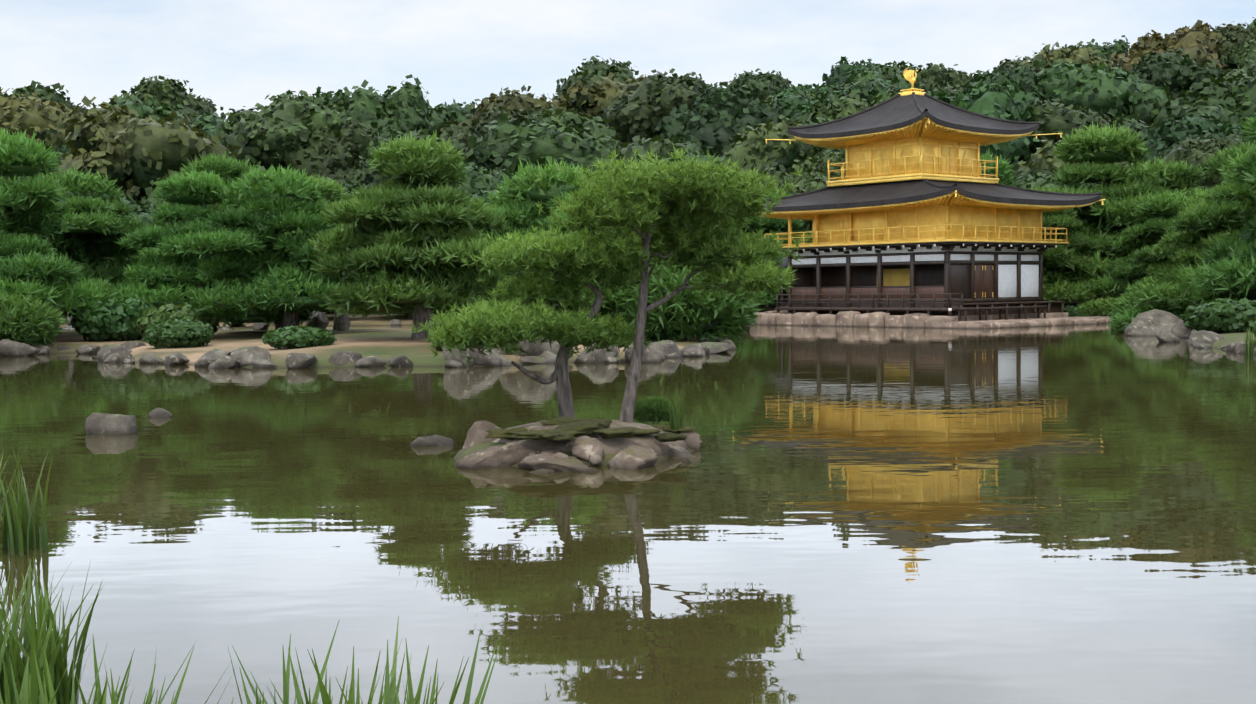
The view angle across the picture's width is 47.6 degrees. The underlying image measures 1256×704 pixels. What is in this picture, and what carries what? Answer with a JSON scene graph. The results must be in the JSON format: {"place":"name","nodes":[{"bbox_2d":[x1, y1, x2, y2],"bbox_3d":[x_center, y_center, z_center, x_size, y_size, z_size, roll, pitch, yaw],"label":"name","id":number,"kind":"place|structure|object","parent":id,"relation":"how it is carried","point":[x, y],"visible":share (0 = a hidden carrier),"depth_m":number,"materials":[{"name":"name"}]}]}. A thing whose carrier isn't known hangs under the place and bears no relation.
{"place":"outdoors","nodes":[
{"label":"outdoors","id":0,"kind":"place"},
{"bbox_2d":[0,323,1255,703],"bbox_3d":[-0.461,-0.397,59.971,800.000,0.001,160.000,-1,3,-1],"label":"pond water","id":1,"kind":"structure","parent":0,"point":[902,515],"depth_m":13.38,"materials":[{"name":"liquid"}]},
{"bbox_2d":[0,557,500,703],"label":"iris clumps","id":2,"kind":"object","parent":1,"relation":"on","point":[37,673],"visible":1,"depth_m":6.17,"materials":[{"name":"green plant"}]},
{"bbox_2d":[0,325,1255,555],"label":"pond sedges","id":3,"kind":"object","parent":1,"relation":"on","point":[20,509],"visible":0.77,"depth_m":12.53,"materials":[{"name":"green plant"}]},
{"bbox_2d":[0,0,1255,126],"label":"sky","id":4,"kind":"structure","parent":0,"point":[237,54],"materials":[{"name":"white"}]},
{"bbox_2d":[25,290,1255,466],"bbox_3d":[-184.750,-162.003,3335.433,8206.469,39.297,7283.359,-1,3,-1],"label":"terrain","id":5,"kind":"structure","parent":0,"point":[385,344],"depth_m":50.11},
{"bbox_2d":[0,290,68,345],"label":"shrub","id":6,"kind":"object","parent":5,"relation":"on","point":[22,320],"visible":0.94,"depth_m":53.96,"materials":[{"name":"green plant"}]},
{"bbox_2d":[0,87,81,151],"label":"forest tree","id":7,"kind":"object","parent":5,"relation":"on","point":[44,118],"visible":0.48,"depth_m":176.44,"materials":[{"name":"green plant"}]},
{"bbox_2d":[3,80,78,111],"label":"forest tree","id":8,"kind":"object","parent":5,"relation":"on","point":[48,93],"visible":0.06,"depth_m":198.40,"materials":[{"name":"green plant"}]},
{"bbox_2d":[0,127,120,316],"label":"garden pine","id":9,"kind":"object","parent":5,"relation":"on","point":[28,265],"visible":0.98,"depth_m":58.07,"materials":[{"name":"green plant"}]},
{"bbox_2d":[6,164,207,310],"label":"garden pine","id":10,"kind":"object","parent":5,"relation":"on","point":[99,224],"visible":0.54,"depth_m":73.23,"materials":[{"name":"green plant"}]},
{"bbox_2d":[70,296,154,340],"bbox_3d":[-21.268,-1.311,59.161,3.699,2.092,3.579,-2,3,-33],"label":"shrub","id":11,"kind":"object","parent":5,"relation":"on","point":[116,318],"visible":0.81,"depth_m":58.00,"materials":[{"name":"green plant"}]},
{"bbox_2d":[120,193,151,223],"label":"forest tree","id":12,"kind":"object","parent":5,"relation":"on","point":[140,211],"visible":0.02,"depth_m":118.00,"materials":[{"name":"green plant"}]},
{"bbox_2d":[56,96,240,208],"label":"forest tree","id":13,"kind":"object","parent":5,"relation":"on","point":[128,150],"visible":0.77,"depth_m":134.41,"materials":[{"name":"green plant"}]},
{"bbox_2d":[69,93,230,153],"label":"forest tree","id":14,"kind":"object","parent":5,"relation":"on","point":[145,109],"visible":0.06,"depth_m":149.79,"materials":[{"name":"green plant"}]},
{"bbox_2d":[109,75,222,119],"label":"forest tree","id":15,"kind":"object","parent":5,"relation":"on","point":[170,92],"visible":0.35,"depth_m":208.41,"materials":[{"name":"green plant"}]},
{"bbox_2d":[107,165,246,310],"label":"garden pine","id":16,"kind":"object","parent":5,"relation":"on","point":[159,281],"visible":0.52,"depth_m":67.05,"materials":[{"name":"green plant"}]},
{"bbox_2d":[133,303,220,336],"bbox_3d":[-18.340,-1.157,57.971,3.318,1.736,3.332,0,3,19],"label":"shrub","id":17,"kind":"object","parent":5,"relation":"on","point":[155,314],"visible":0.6,"depth_m":57.13,"materials":[{"name":"green plant"}]},
{"bbox_2d":[142,317,212,348],"bbox_3d":[-16.140,-0.643,51.114,2.478,1.221,2.560,-3,3,-39],"label":"shrub","id":18,"kind":"object","parent":5,"relation":"on","point":[184,332],"visible":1,"depth_m":50.37,"materials":[{"name":"green plant"}]},
{"bbox_2d":[125,151,261,260],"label":"shore pine","id":19,"kind":"object","parent":5,"relation":"on","point":[224,168],"visible":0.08,"depth_m":98.28,"materials":[{"name":"green plant"}]},
{"bbox_2d":[188,109,226,134],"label":"forest tree","id":20,"kind":"object","parent":5,"relation":"on","point":[208,122],"visible":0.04,"depth_m":168.43,"materials":[{"name":"green plant"}]},
{"bbox_2d":[141,157,274,209],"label":"forest tree","id":21,"kind":"object","parent":5,"relation":"on","point":[150,191],"depth_m":130.54,"materials":[{"name":"green plant"}]},
{"bbox_2d":[173,163,394,329],"bbox_3d":[-13.660,-3.993,58.456,8.630,7.513,8.828,-1,3,-6],"label":"garden pine","id":22,"kind":"object","parent":5,"relation":"on","point":[268,261],"visible":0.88,"depth_m":57.01,"materials":[{"name":"green plant"}]},
{"bbox_2d":[217,91,361,173],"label":"forest tree","id":23,"kind":"object","parent":5,"relation":"on","point":[265,136],"visible":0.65,"depth_m":158.93,"materials":[{"name":"green plant"}]},
{"bbox_2d":[262,326,336,348],"bbox_3d":[-11.082,-0.468,48.036,2.499,0.868,2.489,-2,3,-21],"label":"shrub","id":24,"kind":"object","parent":5,"relation":"on","point":[291,337],"visible":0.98,"depth_m":47.26,"materials":[{"name":"green plant"}]},
{"bbox_2d":[279,116,377,179],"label":"forest tree","id":25,"kind":"object","parent":5,"relation":"on","point":[333,155],"visible":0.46,"depth_m":156.75,"materials":[{"name":"green plant"}]},
{"bbox_2d":[282,172,387,313],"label":"garden pine","id":26,"kind":"object","parent":5,"relation":"on","point":[332,190],"visible":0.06,"depth_m":76.22,"materials":[{"name":"green plant"}]},
{"bbox_2d":[327,164,362,184],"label":"forest tree","id":27,"kind":"object","parent":5,"relation":"on","point":[352,178],"visible":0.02,"depth_m":152.56,"materials":[{"name":"green plant"}]},
{"bbox_2d":[320,74,449,135],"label":"forest tree","id":28,"kind":"object","parent":5,"relation":"on","point":[407,106],"visible":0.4,"depth_m":170.18,"materials":[{"name":"green plant"}]},
{"bbox_2d":[353,125,446,167],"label":"forest tree","id":29,"kind":"object","parent":5,"relation":"on","point":[380,136],"visible":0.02,"depth_m":156.10,"materials":[{"name":"green plant"}]},
{"bbox_2d":[307,130,518,338],"bbox_3d":[-7.581,-3.918,50.290,7.327,7.785,8.488,-1,3,-13],"label":"garden pine","id":30,"kind":"object","parent":5,"relation":"on","point":[414,228],"visible":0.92,"depth_m":48.82,"materials":[{"name":"green plant"}]},
{"bbox_2d":[355,130,471,191],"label":"forest tree","id":31,"kind":"object","parent":5,"relation":"on","point":[367,176],"visible":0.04,"depth_m":141.82,"materials":[{"name":"green plant"}]},
{"bbox_2d":[376,193,480,328],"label":"garden pine","id":32,"kind":"object","parent":5,"relation":"on","point":[459,304],"depth_m":69.42,"materials":[{"name":"green plant"}]},
{"bbox_2d":[434,121,462,137],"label":"forest tree","id":33,"kind":"object","parent":5,"relation":"on","point":[441,130],"visible":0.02,"depth_m":172.48,"materials":[{"name":"green plant"}]},
{"bbox_2d":[434,98,474,123],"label":"forest tree","id":34,"kind":"object","parent":5,"relation":"on","point":[456,111],"visible":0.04,"depth_m":198.89,"materials":[{"name":"green plant"}]},
{"bbox_2d":[448,162,514,197],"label":"forest tree","id":35,"kind":"object","parent":5,"relation":"on","point":[483,178],"visible":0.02,"depth_m":125.10,"materials":[{"name":"green plant"}]},
{"bbox_2d":[461,184,502,205],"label":"forest tree","id":36,"kind":"object","parent":5,"relation":"on","point":[484,194],"depth_m":118.46,"materials":[{"name":"green plant"}]},
{"bbox_2d":[444,106,536,152],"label":"forest tree","id":37,"kind":"object","parent":5,"relation":"on","point":[465,131],"visible":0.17,"depth_m":154.46,"materials":[{"name":"green plant"}]},
{"bbox_2d":[481,181,531,295],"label":"shore pine","id":38,"kind":"object","parent":5,"relation":"on","point":[496,199],"depth_m":97.67,"materials":[{"name":"green plant"}]},
{"bbox_2d":[450,84,565,127],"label":"forest tree","id":39,"kind":"object","parent":5,"relation":"on","point":[513,100],"visible":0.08,"depth_m":175.38,"materials":[{"name":"green plant"}]},
{"bbox_2d":[410,223,675,417],"bbox_3d":[-1.113,-0.361,19.910,3.723,2.935,2.756,-2,3,-26],"label":"pine tree","id":40,"kind":"object","parent":5,"relation":"on","point":[585,259],"visible":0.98,"depth_m":19.68,"materials":[{"name":"green plant"}]},
{"bbox_2d":[466,113,620,178],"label":"forest tree","id":41,"kind":"object","parent":5,"relation":"on","point":[505,145],"visible":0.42,"depth_m":137.72,"materials":[{"name":"green plant"}]},
{"bbox_2d":[469,108,621,151],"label":"forest tree","id":42,"kind":"object","parent":5,"relation":"on","point":[570,118],"visible":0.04,"depth_m":154.78,"materials":[{"name":"green plant"}]},
{"bbox_2d":[470,157,638,311],"bbox_3d":[-2.543,-3.968,56.744,8.698,7.576,9.422,0,3,21],"label":"garden pine","id":43,"kind":"object","parent":5,"relation":"on","point":[523,215],"visible":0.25,"depth_m":55.12,"materials":[{"name":"green plant"}]},
{"bbox_2d":[455,420,701,473],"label":"islet rocks","id":44,"kind":"object","parent":5,"relation":"on","point":[638,451],"visible":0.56,"depth_m":18.26,"materials":[{"name":"stone"}]},
{"bbox_2d":[485,416,695,441],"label":"islet ground","id":45,"kind":"structure","parent":44,"relation":"on","point":[568,428],"depth_m":18.70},
{"bbox_2d":[633,395,676,423],"bbox_3d":[0.384,0.859,21.401,0.758,0.453,0.762,1,3,32],"label":"shrub","id":46,"kind":"object","parent":44,"relation":"on","point":[650,408],"visible":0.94,"depth_m":21.20,"materials":[{"name":"green plant"}]},
{"bbox_2d":[553,56,639,98],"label":"forest tree","id":47,"kind":"object","parent":5,"relation":"on","point":[596,69],"visible":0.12,"depth_m":208.03,"materials":[{"name":"green plant"}]},
{"bbox_2d":[552,69,657,123],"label":"forest tree","id":48,"kind":"object","parent":5,"relation":"on","point":[586,98],"visible":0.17,"depth_m":184.88,"materials":[{"name":"green plant"}]},
{"bbox_2d":[0,309,1255,445],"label":"shore rocks","id":49,"kind":"object","parent":5,"relation":"on","point":[1164,326],"visible":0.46,"depth_m":43.80,"materials":[{"name":"stone"}]},
{"bbox_2d":[605,131,697,167],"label":"forest tree","id":50,"kind":"object","parent":5,"relation":"on","point":[660,147],"visible":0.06,"depth_m":138.34,"materials":[{"name":"green plant"}]},
{"bbox_2d":[597,68,713,145],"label":"forest tree","id":51,"kind":"object","parent":5,"relation":"on","point":[641,112],"visible":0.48,"depth_m":167.90,"materials":[{"name":"green plant"}]},
{"bbox_2d":[620,133,704,157],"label":"forest tree","id":52,"kind":"object","parent":5,"relation":"on","point":[696,145],"visible":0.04,"depth_m":153.04,"materials":[{"name":"green plant"}]},
{"bbox_2d":[534,146,804,422],"bbox_3d":[0.656,-0.839,20.157,3.739,3.888,3.372,-1,3,-1],"label":"pine tree","id":53,"kind":"object","parent":5,"relation":"on","point":[686,209],"visible":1,"depth_m":19.68,"materials":[{"name":"green plant"}]},
{"bbox_2d":[638,148,724,170],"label":"forest tree","id":54,"kind":"object","parent":5,"relation":"on","point":[702,155],"depth_m":130.43,"materials":[{"name":"green plant"}]},
{"bbox_2d":[602,260,764,343],"bbox_3d":[2.103,-1.946,54.286,6.304,3.671,6.366,2,3,43],"label":"shrub","id":55,"kind":"object","parent":5,"relation":"on","point":[682,314],"visible":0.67,"depth_m":52.37,"materials":[{"name":"green plant"}]},
{"bbox_2d":[655,81,793,156],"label":"forest tree","id":56,"kind":"object","parent":5,"relation":"on","point":[712,119],"visible":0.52,"depth_m":161.24,"materials":[{"name":"green plant"}]},
{"bbox_2d":[720,68,793,100],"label":"forest tree","id":57,"kind":"object","parent":5,"relation":"on","point":[767,84],"visible":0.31,"depth_m":224.62,"materials":[{"name":"green plant"}]},
{"bbox_2d":[720,162,803,234],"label":"forest tree","id":58,"kind":"object","parent":5,"relation":"on","point":[780,175],"depth_m":115.52,"materials":[{"name":"green plant"}]},
{"bbox_2d":[722,185,811,310],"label":"shore pine","id":59,"kind":"object","parent":5,"relation":"on","point":[766,225],"visible":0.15,"depth_m":101.09,"materials":[{"name":"green plant"}]},
{"bbox_2d":[716,114,825,177],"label":"forest tree","id":60,"kind":"object","parent":5,"relation":"on","point":[749,150],"visible":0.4,"depth_m":147.33,"materials":[{"name":"green plant"}]},
{"bbox_2d":[770,90,829,122],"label":"forest tree","id":61,"kind":"object","parent":5,"relation":"on","point":[801,105],"visible":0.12,"depth_m":165.18,"materials":[{"name":"green plant"}]},
{"bbox_2d":[768,82,835,100],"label":"forest tree","id":62,"kind":"object","parent":5,"relation":"on","point":[823,88],"visible":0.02,"depth_m":217.13,"materials":[{"name":"green plant"}]},
{"bbox_2d":[786,172,827,193],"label":"forest tree","id":63,"kind":"object","parent":5,"relation":"on","point":[801,184],"visible":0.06,"depth_m":124.84,"materials":[{"name":"green plant"}]},
{"bbox_2d":[787,149,845,181],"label":"forest tree","id":64,"kind":"object","parent":5,"relation":"on","point":[807,163],"depth_m":141.41,"materials":[{"name":"green plant"}]},
{"bbox_2d":[792,153,845,183],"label":"forest tree","id":65,"kind":"object","parent":5,"relation":"on","point":[820,167],"visible":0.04,"depth_m":136.33,"materials":[{"name":"green plant"}]},
{"bbox_2d":[795,112,844,154],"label":"forest tree","id":66,"kind":"object","parent":5,"relation":"on","point":[840,151],"visible":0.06,"depth_m":151.23,"materials":[{"name":"green plant"}]},
{"bbox_2d":[809,83,904,122],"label":"forest tree","id":67,"kind":"object","parent":5,"relation":"on","point":[848,107],"visible":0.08,"depth_m":160.69,"materials":[{"name":"green plant"}]},
{"bbox_2d":[822,56,891,86],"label":"forest tree","id":68,"kind":"object","parent":5,"relation":"on","point":[841,73],"visible":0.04,"depth_m":234.26,"materials":[{"name":"green plant"}]},
{"bbox_2d":[818,72,920,107],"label":"forest tree","id":69,"kind":"object","parent":5,"relation":"on","point":[868,91],"visible":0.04,"depth_m":174.28,"materials":[{"name":"green plant"}]},
{"bbox_2d":[850,61,905,84],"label":"forest tree","id":70,"kind":"object","parent":5,"relation":"on","point":[869,75],"depth_m":217.20,"materials":[{"name":"green plant"}]},
{"bbox_2d":[750,67,1112,328],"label":"golden pavilion","id":71,"kind":"structure","parent":5,"relation":"on","point":[917,219],"depth_m":81.39,"materials":[{"name":"gold metal"}]},
{"bbox_2d":[892,61,975,91],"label":"forest tree","id":72,"kind":"object","parent":5,"relation":"on","point":[931,75],"visible":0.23,"depth_m":196.13,"materials":[{"name":"green plant"}]},
{"bbox_2d":[928,74,1038,166],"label":"forest tree","id":73,"kind":"object","parent":5,"relation":"on","point":[1003,100],"visible":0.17,"depth_m":150.80,"materials":[{"name":"green plant"}]},
{"bbox_2d":[980,149,1020,185],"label":"pine","id":74,"kind":"object","parent":5,"relation":"on","point":[1005,177],"visible":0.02,"depth_m":104.21,"materials":[{"name":"green plant"}]},
{"bbox_2d":[962,63,1049,101],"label":"forest tree","id":75,"kind":"object","parent":5,"relation":"on","point":[1026,76],"visible":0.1,"depth_m":173.83,"materials":[{"name":"green plant"}]},
{"bbox_2d":[992,56,1030,72],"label":"forest tree","id":76,"kind":"object","parent":5,"relation":"on","point":[1007,63],"visible":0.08,"depth_m":204.46,"materials":[{"name":"green plant"}]},
{"bbox_2d":[1009,170,1084,190],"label":"forest tree","id":77,"kind":"object","parent":5,"relation":"on","point":[1037,179],"visible":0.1,"depth_m":127.01,"materials":[{"name":"green plant"}]},
{"bbox_2d":[1025,187,1099,306],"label":"shore pine","id":78,"kind":"object","parent":5,"relation":"on","point":[1057,284],"visible":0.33,"depth_m":95.04,"materials":[{"name":"green plant"}]},
{"bbox_2d":[1012,41,1113,72],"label":"forest tree","id":79,"kind":"object","parent":5,"relation":"on","point":[1088,55],"visible":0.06,"depth_m":196.88,"materials":[{"name":"green plant"}]},
{"bbox_2d":[1023,96,1119,153],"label":"forest tree","id":80,"kind":"object","parent":5,"relation":"on","point":[1055,117],"visible":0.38,"depth_m":153.09,"materials":[{"name":"green plant"}]},
{"bbox_2d":[1010,140,1139,182],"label":"forest tree","id":81,"kind":"object","parent":5,"relation":"on","point":[1043,161],"depth_m":134.09,"materials":[{"name":"green plant"}]},
{"bbox_2d":[1074,296,1121,316],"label":"shrub","id":82,"kind":"object","parent":5,"relation":"on","point":[1100,307],"visible":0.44,"depth_m":83.91,"materials":[{"name":"green plant"}]},
{"bbox_2d":[1066,35,1129,61],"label":"forest tree","id":83,"kind":"object","parent":5,"relation":"on","point":[1120,46],"visible":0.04,"depth_m":220.35,"materials":[{"name":"green plant"}]},
{"bbox_2d":[1033,59,1174,126],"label":"forest tree","id":84,"kind":"object","parent":5,"relation":"on","point":[1113,92],"visible":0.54,"depth_m":169.49,"materials":[{"name":"green plant"}]},
{"bbox_2d":[1066,115,1148,140],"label":"forest tree","id":85,"kind":"object","parent":5,"relation":"on","point":[1138,125],"visible":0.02,"depth_m":145.75,"materials":[{"name":"green plant"}]},
{"bbox_2d":[1049,118,1178,298],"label":"pine","id":86,"kind":"object","parent":5,"relation":"on","point":[1096,147],"visible":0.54,"depth_m":101.91,"materials":[{"name":"green plant"}]},
{"bbox_2d":[1070,156,1206,295],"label":"shore pine","id":87,"kind":"object","parent":5,"relation":"on","point":[1172,176],"visible":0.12,"depth_m":100.93,"materials":[{"name":"green plant"}]},
{"bbox_2d":[1085,189,1193,298],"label":"shore pine","id":88,"kind":"object","parent":5,"relation":"on","point":[1164,208],"visible":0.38,"depth_m":87.63,"materials":[{"name":"green plant"}]},
{"bbox_2d":[1119,274,1168,297],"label":"pine tree","id":89,"kind":"object","parent":5,"relation":"on","point":[1149,280],"visible":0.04,"depth_m":82.51,"materials":[{"name":"green plant"}]},
{"bbox_2d":[1106,304,1193,328],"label":"shrub","id":90,"kind":"object","parent":5,"relation":"on","point":[1129,313],"visible":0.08,"depth_m":71.03,"materials":[{"name":"green plant"}]},
{"bbox_2d":[1107,285,1192,320],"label":"shrub","id":91,"kind":"object","parent":5,"relation":"on","point":[1118,308],"visible":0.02,"depth_m":76.89,"materials":[{"name":"green plant"}]},
{"bbox_2d":[1106,20,1227,71],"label":"forest tree","id":92,"kind":"object","parent":5,"relation":"on","point":[1198,40],"visible":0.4,"depth_m":196.74,"materials":[{"name":"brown plant"}]},
{"bbox_2d":[1124,187,1211,293],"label":"pine","id":93,"kind":"object","parent":5,"relation":"on","point":[1160,269],"visible":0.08,"depth_m":83.96,"materials":[{"name":"green plant"}]},
{"bbox_2d":[1130,47,1229,98],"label":"forest tree","id":94,"kind":"object","parent":5,"relation":"on","point":[1177,72],"visible":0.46,"depth_m":175.38,"materials":[{"name":"green plant"}]},
{"bbox_2d":[1124,147,1255,309],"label":"shore pine","id":95,"kind":"object","parent":5,"relation":"on","point":[1220,214],"visible":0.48,"depth_m":69.21,"materials":[{"name":"green plant"}]},
{"bbox_2d":[1139,132,1243,189],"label":"forest tree","id":96,"kind":"object","parent":5,"relation":"on","point":[1195,151],"visible":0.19,"depth_m":121.81,"materials":[{"name":"green plant"}]},
{"bbox_2d":[1136,111,1254,162],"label":"forest tree","id":97,"kind":"object","parent":5,"relation":"on","point":[1163,135],"visible":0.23,"depth_m":136.48,"materials":[{"name":"green plant"}]},
{"bbox_2d":[1149,198,1255,300],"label":"pine","id":98,"kind":"object","parent":5,"relation":"on","point":[1185,246],"visible":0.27,"depth_m":71.00,"materials":[{"name":"green plant"}]},
{"bbox_2d":[1150,72,1255,127],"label":"forest tree","id":99,"kind":"object","parent":5,"relation":"on","point":[1227,100],"visible":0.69,"depth_m":165.95,"materials":[{"name":"green plant"}]},
{"bbox_2d":[1175,140,1255,219],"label":"pine","id":100,"kind":"object","parent":5,"relation":"on","point":[1215,165],"visible":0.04,"depth_m":95.40,"materials":[{"name":"green plant"}]},
{"bbox_2d":[1179,298,1255,332],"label":"shrub","id":101,"kind":"object","parent":5,"relation":"on","point":[1224,314],"visible":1,"depth_m":55.42,"materials":[{"name":"green plant"}]},
{"bbox_2d":[1186,113,1255,300],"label":"shore pine","id":102,"kind":"object","parent":5,"relation":"on","point":[1232,271],"visible":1,"depth_m":62.88,"materials":[{"name":"green plant"}]},
{"bbox_2d":[1215,21,1255,57],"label":"forest tree","id":103,"kind":"object","parent":5,"relation":"on","point":[1238,34],"visible":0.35,"depth_m":216.53,"materials":[{"name":"green plant"}]},
{"bbox_2d":[1222,39,1255,70],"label":"forest tree","id":104,"kind":"object","parent":5,"relation":"on","point":[1239,55],"visible":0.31,"depth_m":193.07,"materials":[{"name":"green plant"}]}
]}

